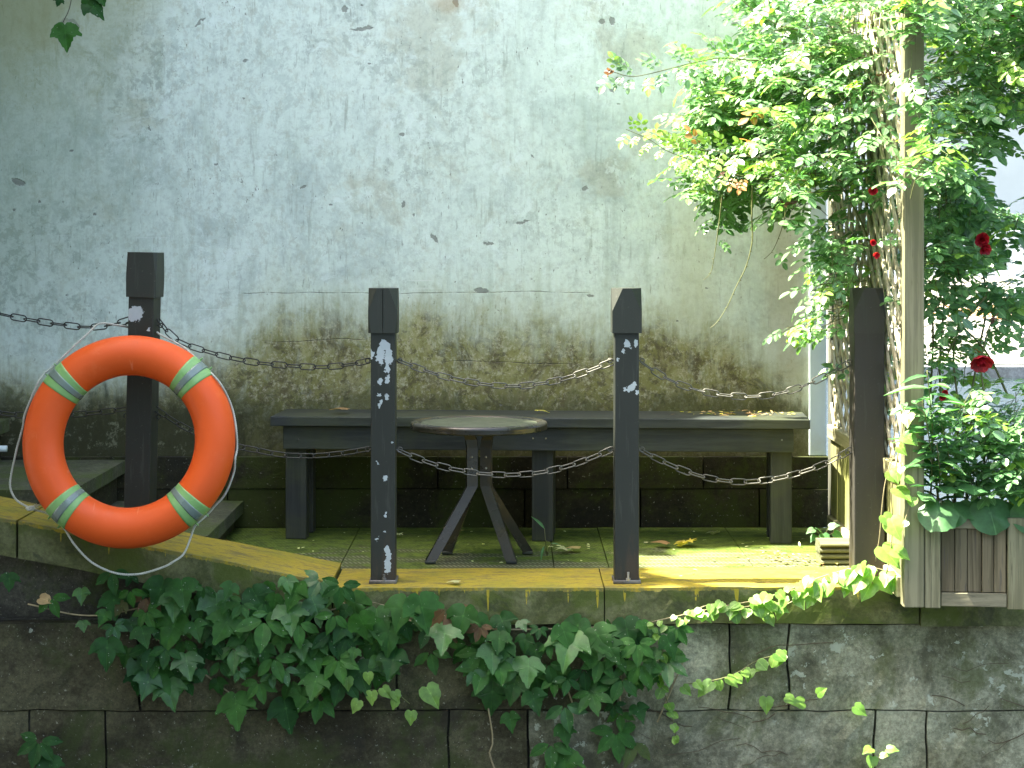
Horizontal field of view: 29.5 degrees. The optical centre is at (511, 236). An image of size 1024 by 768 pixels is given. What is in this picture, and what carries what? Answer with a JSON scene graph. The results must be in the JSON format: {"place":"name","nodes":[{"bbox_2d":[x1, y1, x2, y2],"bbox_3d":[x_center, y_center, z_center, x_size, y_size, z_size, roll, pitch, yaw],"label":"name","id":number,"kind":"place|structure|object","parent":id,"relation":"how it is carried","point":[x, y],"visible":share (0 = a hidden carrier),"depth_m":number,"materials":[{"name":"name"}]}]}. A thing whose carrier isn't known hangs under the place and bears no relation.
{"place":"outdoors","nodes":[
{"label":"outdoors","id":0,"kind":"place"},
{"bbox_2d":[50,0,105,52],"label":"hanging creeper","id":1,"kind":"object","parent":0,"point":[64,34],"visible":1,"depth_m":6.87,"materials":[{"name":"green plant"}]},
{"bbox_2d":[224,527,848,571],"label":"floor","id":2,"kind":"structure","parent":0,"point":[723,547],"depth_m":7.36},
{"bbox_2d":[0,418,242,539],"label":"stone steps","id":3,"kind":"structure","parent":2,"relation":"on","point":[96,480],"depth_m":7.47,"materials":[{"name":"grey stone"}]},
{"bbox_2d":[0,446,7,451],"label":"pvc pipe","id":4,"kind":"object","parent":3,"relation":"on","point":[3,448],"visible":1,"depth_m":7.69,"materials":[{"name":"white plastic"}]},
{"bbox_2d":[411,415,547,563],"bbox_3d":[-0.120,0.925,7.090,0.500,0.503,0.500,0,0,0],"label":"cafe table","id":5,"kind":"object","parent":2,"relation":"on","point":[470,428],"visible":0.98,"depth_m":7.05,"materials":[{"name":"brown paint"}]},
{"bbox_2d":[270,409,809,543],"bbox_3d":[0.110,0.938,7.615,2.070,0.481,0.340,0,0,4],"label":"bench","id":6,"kind":"object","parent":2,"relation":"on","point":[313,430],"visible":0.92,"depth_m":7.49,"materials":[{"name":"paint"}]},
{"bbox_2d":[330,407,349,409],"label":"fallen leaf","id":7,"kind":"object","parent":6,"relation":"on","point":[342,408],"visible":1,"depth_m":7.63,"materials":[{"name":"brown plant"}]},
{"bbox_2d":[671,409,794,416],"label":"leaf litter","id":8,"kind":"object","parent":6,"relation":"on","point":[742,410],"visible":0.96,"depth_m":7.57,"materials":[{"name":"beige plant"}]},
{"bbox_2d":[532,517,559,558],"bbox_3d":[0.121,1.093,7.030,0.106,0.161,0.042,0,0,0],"label":"seedling","id":9,"kind":"object","parent":2,"relation":"on","point":[541,525],"visible":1,"depth_m":7.02,"materials":[{"name":"green plant"}]},
{"bbox_2d":[298,530,802,563],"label":"leaf litter","id":10,"kind":"object","parent":2,"relation":"on","point":[799,543],"visible":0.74,"depth_m":7.35,"materials":[{"name":"brown plant"}]},
{"bbox_2d":[556,546,571,550],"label":"fallen leaf","id":11,"kind":"object","parent":2,"relation":"on","point":[562,547],"visible":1,"depth_m":7.22,"materials":[{"name":"plant"}]},
{"bbox_2d":[566,546,580,548],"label":"fallen leaf","id":12,"kind":"object","parent":2,"relation":"on","point":[576,547],"visible":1,"depth_m":7.25,"materials":[{"name":"brown plant"}]},
{"bbox_2d":[653,540,668,543],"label":"fallen leaf","id":13,"kind":"object","parent":2,"relation":"on","point":[662,542],"visible":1,"depth_m":7.36,"materials":[{"name":"brown plant"}]},
{"bbox_2d":[675,538,695,545],"bbox_3d":[0.650,1.166,7.376,0.111,0.032,0.119,-12,-7,38],"label":"fallen leaf","id":14,"kind":"object","parent":2,"relation":"on","point":[681,543],"visible":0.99,"depth_m":7.37,"materials":[{"name":"yellow plant"}]},
{"bbox_2d":[712,550,837,565],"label":"leaf litter","id":15,"kind":"object","parent":2,"relation":"on","point":[805,558],"visible":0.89,"depth_m":7.06,"materials":[{"name":"beige plant"}]},
{"bbox_2d":[806,522,842,542],"bbox_3d":[1.168,1.112,7.272,0.141,0.081,0.058,0,0,0],"label":"seedling","id":16,"kind":"object","parent":2,"relation":"on","point":[835,534],"visible":0.92,"depth_m":7.26,"materials":[{"name":"green plant"}]},
{"bbox_2d":[815,538,848,564],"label":"slatted block","id":17,"kind":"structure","parent":2,"relation":"on","point":[831,551],"depth_m":6.95,"materials":[{"name":"beige wood"}]},
{"bbox_2d":[827,0,923,607],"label":"trellis screen","id":18,"kind":"object","parent":2,"relation":"on","point":[908,318],"visible":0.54,"depth_m":6.46,"materials":[{"name":"brown wood"}]},
{"bbox_2d":[823,378,1023,527],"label":"water","id":19,"kind":"structure","parent":0,"point":[1009,383],"depth_m":22.65,"materials":[{"name":"black liquid"}]},
{"bbox_2d":[0,0,827,529],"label":"plaster wall","id":20,"kind":"structure","parent":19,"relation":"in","point":[276,182],"depth_m":7.90,"materials":[{"name":"concrete"}]},
{"bbox_2d":[0,496,1023,767],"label":"quay wall","id":21,"kind":"structure","parent":19,"relation":"in","point":[888,660],"depth_m":6.53,"materials":[{"name":"stone"}]},
{"bbox_2d":[123,252,163,507],"bbox_3d":[-1.262,0.555,6.636,0.134,1.000,0.110,1,0,6],"label":"chain post","id":22,"kind":"object","parent":21,"relation":"on","point":[144,282],"visible":0.79,"depth_m":6.59,"materials":[{"name":"metal"}]},
{"bbox_2d":[0,407,125,418],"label":"hanging chain","id":23,"kind":"object","parent":22,"relation":"hanging from","point":[87,414],"visible":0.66,"depth_m":6.64,"materials":[{"name":"metal"}]},
{"bbox_2d":[0,312,127,330],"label":"hanging chain","id":24,"kind":"object","parent":22,"relation":"hanging from","point":[11,316],"visible":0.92,"depth_m":6.64,"materials":[{"name":"metal"}]},
{"bbox_2d":[9,322,237,575],"bbox_3d":[-1.286,0.703,6.512,0.760,0.824,0.383,0,0,0],"label":"life ring","id":25,"kind":"object","parent":22,"relation":"hanging from","point":[189,379],"visible":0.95,"depth_m":6.38,"materials":[{"name":"orange plastic"}]},
{"bbox_2d":[155,406,370,458],"bbox_3d":[-0.853,0.670,6.637,0.750,0.180,0.022,0,0,0],"label":"hanging chain","id":26,"kind":"object","parent":22,"relation":"hanging from","point":[243,447],"visible":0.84,"depth_m":6.63,"materials":[{"name":"grey metal"}]},
{"bbox_2d":[157,318,370,370],"bbox_3d":[-0.845,0.369,6.637,0.735,0.180,0.026,0,0,0],"label":"hanging chain","id":27,"kind":"object","parent":22,"relation":"hanging from","point":[271,364],"visible":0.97,"depth_m":6.63,"materials":[{"name":"grey metal"}]},
{"bbox_2d":[0,568,693,767],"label":"ivy","id":28,"kind":"object","parent":21,"relation":"attached to","point":[170,606],"visible":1,"depth_m":6.44,"materials":[{"name":"green plant"}]},
{"bbox_2d":[37,593,51,604],"bbox_3d":[-1.558,1.212,6.496,0.057,0.033,0.033,0,0,0],"label":"dead leaf","id":29,"kind":"object","parent":28,"relation":"on","point":[44,598],"visible":1,"depth_m":6.50,"materials":[{"name":"brown plant"}]},
{"bbox_2d":[315,671,440,725],"bbox_3d":[-0.447,1.526,6.420,0.425,0.179,0.036,0,0,2],"label":"young creeper","id":30,"kind":"object","parent":28,"relation":"attached to","point":[430,693],"visible":1,"depth_m":6.41,"materials":[{"name":"green plant"}]},
{"bbox_2d":[365,288,402,583],"bbox_3d":[-0.438,0.677,6.631,0.130,1.000,0.108,0,0,0],"label":"chain post","id":31,"kind":"object","parent":21,"relation":"on","point":[383,316],"visible":1,"depth_m":6.59,"materials":[{"name":"metal"}]},
{"bbox_2d":[397,359,613,388],"bbox_3d":[-0.020,0.471,6.635,0.746,0.106,0.026,0,0,0],"label":"hanging chain","id":32,"kind":"object","parent":31,"relation":"hanging from","point":[491,385],"visible":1,"depth_m":6.63,"materials":[{"name":"metal"}]},
{"bbox_2d":[607,288,644,583],"bbox_3d":[0.389,0.677,6.631,0.129,1.000,0.108,0,0,0],"label":"chain post","id":33,"kind":"object","parent":21,"relation":"on","point":[626,316],"visible":1,"depth_m":6.59,"materials":[{"name":"metal"}]},
{"bbox_2d":[396,446,613,477],"bbox_3d":[-0.022,0.772,6.635,0.747,0.110,0.025,0,0,0],"label":"hanging chain","id":34,"kind":"object","parent":33,"relation":"hanging from","point":[477,472],"visible":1,"depth_m":6.63,"materials":[{"name":"metal"}]},
{"bbox_2d":[647,407,917,744],"bbox_3d":[0.896,1.121,6.399,0.888,1.147,0.211,0,0,19],"label":"climbing creeper","id":35,"kind":"object","parent":21,"relation":"attached to","point":[855,579],"visible":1,"depth_m":6.39,"materials":[{"name":"green plant"}]},
{"bbox_2d":[759,649,866,715],"bbox_3d":[1.005,1.493,6.494,0.362,0.221,0.028,0,0,0],"label":"creeper","id":36,"kind":"object","parent":21,"relation":"attached to","point":[766,705],"visible":1,"depth_m":6.49,"materials":[{"name":"green plant"}]},
{"bbox_2d":[637,642,1023,764],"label":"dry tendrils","id":37,"kind":"object","parent":21,"relation":"attached to","point":[817,699],"visible":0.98,"depth_m":6.52,"materials":[{"name":"plant"}]},
{"bbox_2d":[845,288,884,582],"bbox_3d":[1.193,0.676,6.600,0.126,1.001,0.104,0,0,0],"label":"chain post","id":38,"kind":"object","parent":21,"relation":"on","point":[866,382],"visible":0.88,"depth_m":6.55,"materials":[{"name":"paint"}]},
{"bbox_2d":[639,447,851,484],"bbox_3d":[0.795,0.782,6.617,0.732,0.134,0.026,0,0,3],"label":"hanging chain","id":39,"kind":"object","parent":38,"relation":"hanging from","point":[717,479],"visible":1,"depth_m":6.61,"materials":[{"name":"metal"}]},
{"bbox_2d":[640,359,851,399],"bbox_3d":[0.796,0.488,6.616,0.723,0.141,0.028,0,0,3],"label":"hanging chain","id":40,"kind":"object","parent":38,"relation":"hanging from","point":[786,391],"visible":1,"depth_m":6.61,"materials":[{"name":"metal"}]},
{"bbox_2d":[862,744,898,767],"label":"ivy leaves","id":41,"kind":"object","parent":21,"relation":"attached to","point":[872,761],"visible":1,"depth_m":6.47,"materials":[{"name":"green plant"}]},
{"bbox_2d":[924,501,1023,609],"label":"planter box","id":42,"kind":"object","parent":21,"relation":"on","point":[968,556],"visible":0.64,"depth_m":6.26,"materials":[{"name":"brown wood"}]},
{"bbox_2d":[597,0,1023,502],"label":"climbing rose","id":43,"kind":"object","parent":42,"relation":"in","point":[959,217],"visible":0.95,"depth_m":6.60,"materials":[{"name":"green plant"}]},
{"bbox_2d":[885,370,976,500],"bbox_3d":[1.348,0.670,6.228,0.311,0.484,0.308,0,0,0],"label":"lance leaf plant","id":44,"kind":"object","parent":42,"relation":"in","point":[934,469],"visible":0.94,"depth_m":6.23,"materials":[{"name":"green plant"}]},
{"bbox_2d":[890,374,1023,509],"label":"rose bush","id":45,"kind":"object","parent":42,"relation":"in","point":[994,443],"visible":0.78,"depth_m":6.26,"materials":[{"name":"green plant"}]},
{"bbox_2d":[917,434,1023,534],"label":"broad leaf plant","id":46,"kind":"object","parent":42,"relation":"in","point":[934,514],"visible":0.9,"depth_m":6.24,"materials":[{"name":"green plant"}]},
{"bbox_2d":[826,0,1023,269],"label":"garden building","id":47,"kind":"structure","parent":0,"point":[1008,180],"depth_m":92.40,"materials":[{"name":"tile"}]},
{"bbox_2d":[826,273,1023,377],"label":"terrace","id":48,"kind":"structure","parent":0,"point":[1011,365],"depth_m":29.82,"materials":[{"name":"stone"}]},
{"bbox_2d":[849,203,1023,269],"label":"hedge","id":49,"kind":"object","parent":48,"relation":"on","point":[1000,209],"visible":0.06,"depth_m":87.19,"materials":[{"name":"green plant"}]},
{"bbox_2d":[854,231,1023,275],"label":"balustrade","id":50,"kind":"object","parent":48,"relation":"on","point":[1008,271],"visible":0.09,"depth_m":84.70,"materials":[{"name":"white"}]},
{"bbox_2d":[926,302,1011,319],"bbox_3d":[9.731,1.549,39.702,2.620,0.358,1.924,0,0,0],"label":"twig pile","id":51,"kind":"object","parent":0,"point":[975,316],"visible":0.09,"depth_m":39.87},
{"bbox_2d":[1013,250,1022,292],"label":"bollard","id":52,"kind":"object","parent":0,"point":[1018,269],"visible":0.36,"depth_m":51.20,"materials":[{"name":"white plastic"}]}
]}

